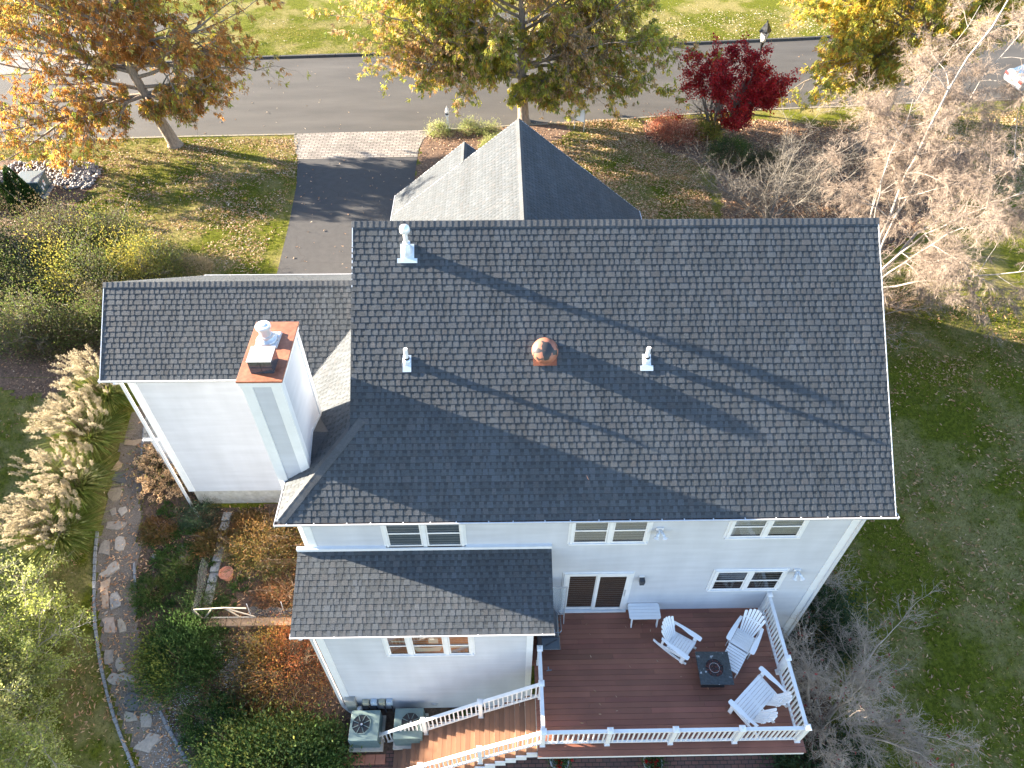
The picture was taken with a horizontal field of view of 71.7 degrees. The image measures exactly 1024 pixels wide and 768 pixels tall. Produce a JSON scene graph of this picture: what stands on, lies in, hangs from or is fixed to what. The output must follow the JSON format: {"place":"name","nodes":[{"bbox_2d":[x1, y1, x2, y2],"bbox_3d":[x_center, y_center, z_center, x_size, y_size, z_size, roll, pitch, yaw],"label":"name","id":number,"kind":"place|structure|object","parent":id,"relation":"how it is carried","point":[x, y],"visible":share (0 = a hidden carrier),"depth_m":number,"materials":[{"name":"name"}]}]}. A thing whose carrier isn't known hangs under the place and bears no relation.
{"place":"outdoors","nodes":[
{"label":"outdoors","id":0,"kind":"place"},
{"bbox_2d":[0,13,190,53],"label":"neighbour driveway","id":1,"kind":"structure","parent":0,"point":[160,27],"depth_m":50.01,"materials":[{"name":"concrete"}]},
{"bbox_2d":[96,406,193,767],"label":"garden path","id":2,"kind":"structure","parent":0,"point":[135,518],"depth_m":23.06,"materials":[{"name":"gravel"}]},
{"bbox_2d":[100,578,110,608],"bbox_3d":[-13.293,6.865,23.129,0.319,0.316,0.970,-9,47,-9],"label":"stepping stone","id":3,"kind":"object","parent":2,"relation":"on","point":[105,597],"visible":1,"depth_m":23.12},
{"bbox_2d":[102,617,116,632],"bbox_3d":[-12.873,7.733,22.651,0.356,0.198,0.590,-21,50,-19],"label":"stepping stone","id":4,"kind":"object","parent":2,"relation":"on","point":[109,625],"visible":1,"depth_m":22.63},
{"bbox_2d":[99,561,119,577],"bbox_3d":[-13.349,6.183,23.501,0.661,0.207,0.336,-34,55,-28],"label":"stepping stone","id":5,"kind":"object","parent":2,"relation":"on","point":[109,570],"visible":1,"depth_m":23.49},
{"bbox_2d":[107,487,123,501],"bbox_3d":[-13.910,3.874,24.786,0.492,0.207,0.513,-1,47,-1],"label":"stepping stone","id":6,"kind":"object","parent":2,"relation":"on","point":[114,495],"visible":1,"depth_m":24.77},
{"bbox_2d":[110,591,120,609],"bbox_3d":[-12.891,7.037,23.047,0.352,0.221,0.512,-15,49,-14],"label":"stepping stone","id":7,"kind":"object","parent":2,"relation":"on","point":[115,595],"visible":1,"depth_m":23.00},
{"bbox_2d":[106,672,135,684],"bbox_3d":[-12.074,9.108,21.900,0.902,0.171,0.370,-1,47,-1],"label":"stepping stone","id":8,"kind":"object","parent":2,"relation":"on","point":[114,678],"visible":0.81,"depth_m":21.88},
{"bbox_2d":[123,692,140,711],"bbox_3d":[-11.565,9.697,21.579,0.520,0.213,0.533,-1,47,-1],"label":"stepping stone","id":9,"kind":"object","parent":2,"relation":"on","point":[129,697],"visible":0.85,"depth_m":21.55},
{"bbox_2d":[133,733,161,752],"bbox_3d":[-10.802,10.678,21.041,0.474,0.209,0.726,31,54,26],"label":"stepping stone","id":10,"kind":"object","parent":2,"relation":"on","point":[147,743],"visible":1,"depth_m":21.02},
{"bbox_2d":[136,462,535,767],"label":"garden soil","id":11,"kind":"structure","parent":0,"point":[389,714],"depth_m":22.82,"materials":[{"name":"soil"}]},
{"bbox_2d":[121,564,173,610],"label":"shrub","id":12,"kind":"object","parent":11,"relation":"on","point":[143,590],"visible":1,"depth_m":23.03,"materials":[{"name":"green plant"}]},
{"bbox_2d":[111,434,192,507],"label":"hydrangea","id":13,"kind":"object","parent":11,"relation":"on","point":[154,457],"visible":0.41,"depth_m":24.37,"materials":[{"name":"brown plant"}]},
{"bbox_2d":[128,507,183,546],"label":"shrub","id":14,"kind":"object","parent":11,"relation":"on","point":[151,526],"visible":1,"depth_m":23.93,"materials":[{"name":"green plant"}]},
{"bbox_2d":[149,592,176,612],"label":"weed","id":15,"kind":"object","parent":11,"relation":"on","point":[169,602],"visible":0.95,"depth_m":22.90,"materials":[{"name":"green plant"}]},
{"bbox_2d":[149,540,178,561],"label":"weed","id":16,"kind":"object","parent":11,"relation":"on","point":[170,554],"visible":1,"depth_m":23.75,"materials":[{"name":"green plant"}]},
{"bbox_2d":[156,500,182,518],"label":"weed","id":17,"kind":"object","parent":11,"relation":"on","point":[160,510],"visible":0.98,"depth_m":24.41,"materials":[{"name":"green plant"}]},
{"bbox_2d":[110,588,244,731],"bbox_3d":[-10.245,8.153,21.777,4.026,2.120,4.474,-1,47,-1],"label":"shrub","id":18,"kind":"object","parent":11,"relation":"on","point":[153,655],"visible":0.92,"depth_m":21.58,"materials":[{"name":"green plant"}]},
{"bbox_2d":[156,548,203,585],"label":"shrub","id":19,"kind":"object","parent":11,"relation":"on","point":[179,566],"visible":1,"depth_m":23.34,"materials":[{"name":"green plant"}]},
{"bbox_2d":[163,609,230,667],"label":"shrub","id":20,"kind":"object","parent":11,"relation":"on","point":[203,632],"visible":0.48,"depth_m":22.09,"materials":[{"name":"green plant"}]},
{"bbox_2d":[173,494,228,533],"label":"shrub","id":21,"kind":"object","parent":11,"relation":"on","point":[197,512],"visible":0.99,"depth_m":24.08,"materials":[{"name":"green plant"}]},
{"bbox_2d":[167,567,237,621],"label":"shrub","id":22,"kind":"object","parent":11,"relation":"on","point":[183,586],"visible":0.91,"depth_m":22.92,"materials":[{"name":"green plant"}]},
{"bbox_2d":[182,515,232,561],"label":"shrub","id":23,"kind":"object","parent":11,"relation":"on","point":[206,537],"visible":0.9,"depth_m":23.80,"materials":[{"name":"green plant"}]},
{"bbox_2d":[163,682,262,766],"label":"shrub","id":24,"kind":"object","parent":11,"relation":"on","point":[201,730],"visible":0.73,"depth_m":20.92,"materials":[{"name":"green plant"}]},
{"bbox_2d":[202,512,231,614],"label":"stone wall","id":25,"kind":"structure","parent":11,"relation":"on","point":[215,567],"depth_m":23.54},
{"bbox_2d":[218,566,232,580],"bbox_3d":[-9.360,6.272,23.276,0.470,0.330,0.470,-1,47,-1],"label":"flower pot","id":26,"kind":"object","parent":11,"relation":"on","point":[228,573],"visible":0.95,"depth_m":23.20,"materials":[{"name":"ceramic"}]},
{"bbox_2d":[229,574,256,592],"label":"weed","id":27,"kind":"object","parent":11,"relation":"on","point":[233,587],"visible":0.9,"depth_m":23.22,"materials":[{"name":"green plant"}]},
{"bbox_2d":[224,505,270,539],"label":"shrub","id":28,"kind":"object","parent":11,"relation":"on","point":[239,517],"visible":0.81,"depth_m":24.16,"materials":[{"name":"orange plant"}]},
{"bbox_2d":[204,499,303,597],"bbox_3d":[-8.293,5.158,23.437,3.898,1.592,3.509,-1,47,-1],"label":"shrub","id":29,"kind":"object","parent":11,"relation":"on","point":[242,546],"visible":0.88,"depth_m":23.39,"materials":[{"name":"orange plant"}]},
{"bbox_2d":[230,677,284,720],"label":"shrub","id":30,"kind":"object","parent":11,"relation":"on","point":[248,705],"visible":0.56,"depth_m":21.42,"materials":[{"name":"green plant"}]},
{"bbox_2d":[233,569,294,617],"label":"shrub","id":31,"kind":"object","parent":11,"relation":"on","point":[284,590],"visible":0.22,"depth_m":22.87,"materials":[{"name":"orange plant"}]},
{"bbox_2d":[200,606,338,727],"bbox_3d":[-7.038,8.272,21.591,5.328,2.500,4.388,-1,47,-1],"label":"shrub","id":32,"kind":"object","parent":11,"relation":"on","point":[279,663],"visible":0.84,"depth_m":21.60,"materials":[{"name":"orange plant"}]},
{"bbox_2d":[172,685,385,767],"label":"shrub","id":33,"kind":"object","parent":11,"relation":"on","point":[234,753],"visible":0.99,"depth_m":20.38,"materials":[{"name":"green plant"}]},
{"bbox_2d":[261,525,304,587],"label":"shrub","id":34,"kind":"object","parent":11,"relation":"on","point":[297,539],"visible":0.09,"depth_m":23.40,"materials":[{"name":"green plant"}]},
{"bbox_2d":[348,710,386,751],"bbox_3d":[-4.278,10.149,20.802,0.980,0.836,0.980,-1,47,-1],"label":"air conditioner","id":35,"kind":"object","parent":11,"relation":"on","point":[367,727],"visible":1,"depth_m":20.58,"materials":[{"name":"grey metal"}]},
{"bbox_2d":[393,708,428,749],"bbox_3d":[-3.009,10.108,20.847,0.980,0.836,0.980,-1,47,-1],"label":"air conditioner","id":36,"kind":"object","parent":11,"relation":"on","point":[402,739],"visible":0.83,"depth_m":20.61,"materials":[{"name":"grey metal"}]},
{"bbox_2d":[277,157,416,273],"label":"driveway","id":37,"kind":"structure","parent":0,"point":[349,193],"depth_m":35.25,"materials":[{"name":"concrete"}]},
{"bbox_2d":[0,0,1023,767],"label":"ground","id":38,"kind":"structure","parent":0,"point":[292,10],"depth_m":26.24,"materials":[{"name":"plant"}]},
{"bbox_2d":[0,50,102,74],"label":"neighbour apron","id":39,"kind":"object","parent":38,"relation":"on","point":[7,69],"depth_m":46.62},
{"bbox_2d":[0,523,102,767],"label":"fine leaf tree","id":40,"kind":"object","parent":38,"relation":"on","point":[23,641],"visible":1,"depth_m":20.15,"materials":[{"name":"plant"}]},
{"bbox_2d":[0,476,113,579],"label":"ornamental grass","id":41,"kind":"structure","parent":38,"relation":"on","point":[28,534],"depth_m":22.95,"materials":[{"name":"beige plant"}]},
{"bbox_2d":[7,434,126,526],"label":"ornamental grass","id":42,"kind":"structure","parent":38,"relation":"on","point":[84,481],"depth_m":23.90,"materials":[{"name":"beige plant"}]},
{"bbox_2d":[0,158,134,400],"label":"hedge mulch bed","id":43,"kind":"object","parent":38,"relation":"on","point":[10,383],"visible":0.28,"depth_m":27.86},
{"bbox_2d":[2,165,45,215],"bbox_3d":[-23.922,-9.500,34.209,1.669,2.453,1.683,-1,47,-1],"label":"conifer","id":44,"kind":"object","parent":43,"relation":"on","point":[11,184],"visible":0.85,"depth_m":34.16,"materials":[{"name":"green plant"}]},
{"bbox_2d":[0,205,53,278],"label":"shrub","id":45,"kind":"object","parent":43,"relation":"on","point":[3,240],"visible":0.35,"depth_m":30.93,"materials":[{"name":"green plant"}]},
{"bbox_2d":[17,170,54,198],"bbox_3d":[-24.204,-10.123,35.783,1.500,0.859,1.600,-3,47,-4],"label":"transformer box","id":46,"kind":"object","parent":43,"relation":"on","point":[32,179],"visible":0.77,"depth_m":35.62,"materials":[{"name":"white metal"}]},
{"bbox_2d":[0,216,74,324],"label":"shrub","id":47,"kind":"object","parent":43,"relation":"on","point":[9,271],"visible":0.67,"depth_m":29.41,"materials":[{"name":"green plant"}]},
{"bbox_2d":[0,269,96,372],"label":"shrub","id":48,"kind":"object","parent":43,"relation":"on","point":[30,328],"visible":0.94,"depth_m":27.55,"materials":[{"name":"green plant"}]},
{"bbox_2d":[0,160,101,188],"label":"river stones","id":49,"kind":"object","parent":43,"relation":"on","point":[90,169],"visible":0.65,"depth_m":37.08,"materials":[{"name":"stone"}]},
{"bbox_2d":[0,178,104,275],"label":"shrub","id":50,"kind":"object","parent":43,"relation":"on","point":[44,232],"visible":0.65,"depth_m":31.29,"materials":[{"name":"green plant"}]},
{"bbox_2d":[2,192,136,330],"bbox_3d":[-18.186,-5.243,28.644,5.921,4.894,5.355,13,48,12],"label":"shrub","id":51,"kind":"object","parent":43,"relation":"on","point":[69,266],"visible":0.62,"depth_m":29.07,"materials":[{"name":"green plant"}]},
{"bbox_2d":[40,258,129,353],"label":"shrub","id":52,"kind":"object","parent":43,"relation":"on","point":[94,322],"visible":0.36,"depth_m":27.77,"materials":[{"name":"green plant"}]},
{"bbox_2d":[64,190,172,273],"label":"shrub","id":53,"kind":"object","parent":43,"relation":"on","point":[110,228],"visible":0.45,"depth_m":31.42,"materials":[{"name":"green plant"}]},
{"bbox_2d":[87,202,206,289],"bbox_3d":[-15.767,-5.560,29.780,4.606,4.146,3.958,-1,47,-1],"label":"shrub","id":54,"kind":"object","parent":43,"relation":"on","point":[151,264],"visible":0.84,"depth_m":30.05,"materials":[{"name":"green plant"}]},
{"bbox_2d":[22,385,136,472],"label":"ornamental grass","id":55,"kind":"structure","parent":38,"relation":"on","point":[97,434],"depth_m":24.68,"materials":[{"name":"beige plant"}]},
{"bbox_2d":[47,344,137,424],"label":"ornamental grass","id":56,"kind":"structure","parent":38,"relation":"on","point":[111,394],"depth_m":25.51,"materials":[{"name":"beige plant"}]},
{"bbox_2d":[0,0,311,179],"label":"street tree","id":57,"kind":"object","parent":38,"relation":"on","point":[146,49],"visible":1,"depth_m":34.81,"materials":[{"name":"orange plant"}]},
{"bbox_2d":[122,635,251,767],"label":"white gravel","id":58,"kind":"structure","parent":38,"relation":"on","point":[196,701],"depth_m":21.60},
{"bbox_2d":[167,248,220,274],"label":"ornamental grass","id":59,"kind":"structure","parent":38,"relation":"on","point":[202,259],"depth_m":31.35,"materials":[{"name":"brown plant"}]},
{"bbox_2d":[199,617,291,628],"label":"retaining wall","id":60,"kind":"structure","parent":38,"relation":"on","point":[242,622],"depth_m":22.48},
{"bbox_2d":[193,603,285,618],"bbox_3d":[-8.141,7.045,22.331,4.672,0.887,1.595,15,48,13],"label":"garden fence","id":61,"kind":"object","parent":60,"relation":"on","point":[229,609],"visible":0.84,"depth_m":22.23,"materials":[{"name":"beige"}]},
{"bbox_2d":[296,130,430,158],"bbox_3d":[-8.336,-13.373,39.475,7.800,0.001,3.205,-1,47,-1],"label":"driveway apron","id":62,"kind":"object","parent":38,"relation":"on","point":[377,144],"visible":1,"depth_m":39.44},
{"bbox_2d":[379,683,540,767],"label":"stairs","id":63,"kind":"structure","parent":38,"relation":"on","point":[475,750],"depth_m":19.15,"materials":[{"name":"beige"}]},
{"bbox_2d":[414,124,572,179],"bbox_3d":[-2.825,-12.471,38.665,6.000,0.001,13.300,33,55,27],"label":"front mulch bed","id":64,"kind":"object","parent":38,"relation":"on","point":[437,156],"visible":0.4,"depth_m":39.73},
{"bbox_2d":[423,118,453,137],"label":"shrub","id":65,"kind":"object","parent":64,"relation":"on","point":[439,126],"visible":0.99,"depth_m":40.06,"materials":[{"name":"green plant"}]},
{"bbox_2d":[451,114,484,136],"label":"shrub","id":66,"kind":"object","parent":64,"relation":"on","point":[470,125],"visible":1,"depth_m":40.21,"materials":[{"name":"green plant"}]},
{"bbox_2d":[475,116,502,136],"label":"shrub","id":67,"kind":"object","parent":64,"relation":"on","point":[489,126],"visible":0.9,"depth_m":40.04,"materials":[{"name":"green plant"}]},
{"bbox_2d":[98,118,899,713],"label":"house","id":68,"kind":"structure","parent":38,"relation":"on","point":[470,420],"depth_m":17.08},
{"bbox_2d":[380,525,466,547],"bbox_3d":[-2.139,3.600,17.154,2.040,1.330,0.074,-1,47,-1],"label":"window","id":69,"kind":"structure","parent":68,"relation":"in","point":[425,534],"depth_m":17.28,"materials":[{"name":"white plastic"}]},
{"bbox_2d":[381,637,474,656],"bbox_3d":[-2.133,6.701,18.180,2.340,1.260,0.074,-1,47,-1],"label":"window","id":70,"kind":"structure","parent":68,"relation":"in","point":[452,646],"depth_m":18.29,"materials":[{"name":"white plastic"}]},
{"bbox_2d":[559,571,634,612],"bbox_3d":[2.304,5.755,19.529,1.910,2.230,0.100,-1,47,-1],"label":"sliding door","id":71,"kind":"structure","parent":68,"relation":"in","point":[591,585],"depth_m":19.52,"materials":[{"name":"white plastic"}]},
{"bbox_2d":[567,522,653,545],"bbox_3d":[2.391,3.542,17.204,2.020,1.290,0.074,-1,47,-1],"label":"window","id":72,"kind":"structure","parent":68,"relation":"in","point":[584,534],"depth_m":17.35,"materials":[{"name":"white plastic"}]},
{"bbox_2d":[705,568,789,591],"bbox_3d":[6.360,5.302,19.166,2.020,1.150,0.074,-1,47,-1],"label":"window","id":73,"kind":"structure","parent":68,"relation":"in","point":[748,579],"depth_m":19.16,"materials":[{"name":"white plastic"}]},
{"bbox_2d":[723,520,809,539],"bbox_3d":[6.210,3.443,17.194,1.940,1.110,0.074,-1,47,-1],"label":"window","id":74,"kind":"structure","parent":68,"relation":"in","point":[792,529],"depth_m":17.35,"materials":[{"name":"white plastic"}]},
{"bbox_2d":[2,99,1008,141],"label":"kerb strip","id":75,"kind":"object","parent":38,"relation":"on","point":[472,128],"visible":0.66,"depth_m":40.98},
{"bbox_2d":[0,2,1023,767],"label":"fallen leaves","id":76,"kind":"object","parent":38,"relation":"on","point":[626,170],"visible":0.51,"depth_m":35.60,"materials":[{"name":"brown plant"}]},
{"bbox_2d":[297,0,734,126],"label":"street tree","id":77,"kind":"object","parent":38,"relation":"on","point":[473,54],"visible":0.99,"depth_m":36.74,"materials":[{"name":"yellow plant"}]},
{"bbox_2d":[118,28,1004,66],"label":"kerb","id":78,"kind":"structure","parent":38,"relation":"on","point":[373,53],"depth_m":47.77,"materials":[{"name":"concrete"}]},
{"bbox_2d":[532,591,811,758],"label":"deck","id":79,"kind":"structure","parent":38,"relation":"on","point":[664,703],"depth_m":18.74,"materials":[{"name":"wood"}]},
{"bbox_2d":[537,609,561,650],"bbox_3d":[1.010,6.822,19.319,0.637,1.076,1.113,-1,47,-1],"label":"gas grill","id":80,"kind":"object","parent":79,"relation":"on","point":[544,641],"visible":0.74,"depth_m":18.94,"materials":[{"name":"grey metal"}]},
{"bbox_2d":[628,603,660,627],"bbox_3d":[3.719,6.529,20.064,0.880,0.420,0.580,-1,47,-1],"label":"side table","id":81,"kind":"object","parent":79,"relation":"on","point":[638,611],"visible":1,"depth_m":19.91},
{"bbox_2d":[653,616,701,664],"bbox_3d":[4.505,6.927,19.294,1.060,0.997,0.810,31,54,26],"label":"rocking chair","id":82,"kind":"object","parent":79,"relation":"on","point":[670,634],"visible":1,"depth_m":19.35,"materials":[{"name":"wood"}]},
{"bbox_2d":[695,652,733,686],"bbox_3d":[5.347,7.677,18.902,0.870,0.545,0.870,0,47,0],"label":"fire pit table","id":83,"kind":"object","parent":79,"relation":"on","point":[714,669],"visible":1,"depth_m":18.72,"materials":[{"name":"stone"}]},
{"bbox_2d":[725,609,765,677],"bbox_3d":[6.266,6.982,19.252,0.810,0.998,1.668,28,53,24],"label":"lounge chair","id":84,"kind":"object","parent":79,"relation":"on","point":[741,641],"visible":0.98,"depth_m":19.36,"materials":[{"name":"wood"}]},
{"bbox_2d":[728,666,791,737],"bbox_3d":[6.394,8.128,18.176,1.440,0.989,1.074,-32,55,-27],"label":"double chair","id":85,"kind":"object","parent":79,"relation":"on","point":[761,715],"visible":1,"depth_m":18.29,"materials":[{"name":"wood"}]},
{"bbox_2d":[756,20,770,61],"bbox_3d":[13.861,-17.908,40.280,0.482,5.254,0.482,35,56,28],"label":"street lamp","id":86,"kind":"object","parent":38,"relation":"on","point":[765,30],"visible":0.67,"depth_m":38.73,"materials":[{"name":"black metal"}]},
{"bbox_2d":[642,118,970,253],"bbox_3d":[16.408,-10.194,36.614,17.880,0.001,15.360,-1,47,-1],"label":"shrub mulch bed","id":87,"kind":"object","parent":38,"relation":"on","point":[802,127],"visible":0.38,"depth_m":37.89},
{"bbox_2d":[634,108,711,146],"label":"shrub","id":88,"kind":"object","parent":87,"relation":"on","point":[660,124],"visible":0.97,"depth_m":39.73,"materials":[{"name":"red plant"}]},
{"bbox_2d":[691,107,726,143],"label":"shrub","id":89,"kind":"object","parent":87,"relation":"on","point":[705,128],"visible":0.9,"depth_m":39.58,"materials":[{"name":"green plant"}]},
{"bbox_2d":[701,131,757,173],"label":"shrub","id":90,"kind":"object","parent":87,"relation":"on","point":[741,142],"visible":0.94,"depth_m":37.62,"materials":[{"name":"green plant"}]},
{"bbox_2d":[668,31,801,136],"bbox_3d":[12.309,-15.930,38.237,7.762,5.697,4.550,-1,47,-1],"label":"maple tree","id":91,"kind":"object","parent":87,"relation":"on","point":[757,90],"visible":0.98,"depth_m":37.48,"materials":[{"name":"red plant"}]},
{"bbox_2d":[738,141,796,182],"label":"hedge","id":92,"kind":"object","parent":87,"relation":"on","point":[770,157],"visible":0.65,"depth_m":37.11,"materials":[{"name":"brown plant"}]},
{"bbox_2d":[671,89,885,218],"bbox_3d":[11.552,-9.594,32.302,8.110,5.771,6.443,-13,48,-12],"label":"bare shrub","id":93,"kind":"object","parent":87,"relation":"on","point":[779,184],"visible":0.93,"depth_m":32.57,"materials":[{"name":"plant"}]},
{"bbox_2d":[833,107,925,167],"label":"bare shrub","id":94,"kind":"object","parent":87,"relation":"on","point":[860,145],"visible":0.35,"depth_m":37.30,"materials":[{"name":"plant"}]},
{"bbox_2d":[786,618,833,767],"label":"side mulch bed","id":95,"kind":"object","parent":38,"relation":"on","point":[825,711],"visible":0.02,"depth_m":21.71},
{"bbox_2d":[780,636,821,766],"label":"shrub","id":96,"kind":"object","parent":95,"relation":"on","point":[806,712],"visible":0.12,"depth_m":20.76,"materials":[{"name":"grey plant"}]},
{"bbox_2d":[741,715,901,767],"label":"rhododendron","id":97,"kind":"object","parent":95,"relation":"on","point":[782,760],"visible":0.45,"depth_m":20.53,"materials":[{"name":"green plant"}]},
{"bbox_2d":[776,563,891,676],"bbox_3d":[9.365,6.981,22.091,4.818,2.614,4.126,-1,47,-1],"label":"rhododendron","id":98,"kind":"object","parent":95,"relation":"on","point":[829,604],"visible":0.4,"depth_m":21.98,"materials":[{"name":"green plant"}]},
{"bbox_2d":[775,198,966,351],"bbox_3d":[12.360,-3.407,27.061,9.769,5.652,7.131,-1,47,-1],"label":"bare shrub","id":99,"kind":"object","parent":38,"relation":"on","point":[896,333],"visible":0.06,"depth_m":26.63,"materials":[{"name":"plant"}]},
{"bbox_2d":[771,549,989,767],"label":"dogwood tree","id":100,"kind":"object","parent":38,"relation":"on","point":[863,684],"visible":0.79,"depth_m":19.88,"materials":[{"name":"grey plant"}]},
{"bbox_2d":[777,0,1023,116],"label":"street tree","id":101,"kind":"object","parent":38,"relation":"on","point":[850,48],"visible":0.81,"depth_m":37.75,"materials":[{"name":"yellow plant"}]},
{"bbox_2d":[807,0,1023,346],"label":"birch tree","id":102,"kind":"object","parent":38,"relation":"on","point":[945,264],"visible":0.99,"depth_m":27.32,"materials":[{"name":"beige plant"}]},
{"bbox_2d":[882,274,950,327],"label":"shrub","id":103,"kind":"object","parent":38,"relation":"on","point":[896,298],"visible":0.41,"depth_m":29.73,"materials":[{"name":"beige plant"}]},
{"bbox_2d":[0,35,1023,140],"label":"street","id":104,"kind":"structure","parent":0,"point":[329,96],"depth_m":43.42,"materials":[{"name":"asphalt"}]},
{"bbox_2d":[1004,64,1023,90],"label":"parked car","id":105,"kind":"object","parent":104,"relation":"on","point":[1009,73],"visible":0.61,"depth_m":44.03,"materials":[{"name":"silver metal"}]},
{"bbox_2d":[283,716,780,767],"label":"brick patio","id":106,"kind":"structure","parent":0,"point":[732,761],"depth_m":20.91,"materials":[{"name":"brick"}]},
{"bbox_2d":[547,758,576,767],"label":"planter","id":107,"kind":"object","parent":106,"relation":"on","point":[559,762],"visible":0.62,"depth_m":20.51,"materials":[{"name":"white plastic"}]},
{"bbox_2d":[638,757,670,767],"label":"planter","id":108,"kind":"object","parent":106,"relation":"on","point":[653,762],"visible":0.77,"depth_m":20.53,"materials":[{"name":"beige"}]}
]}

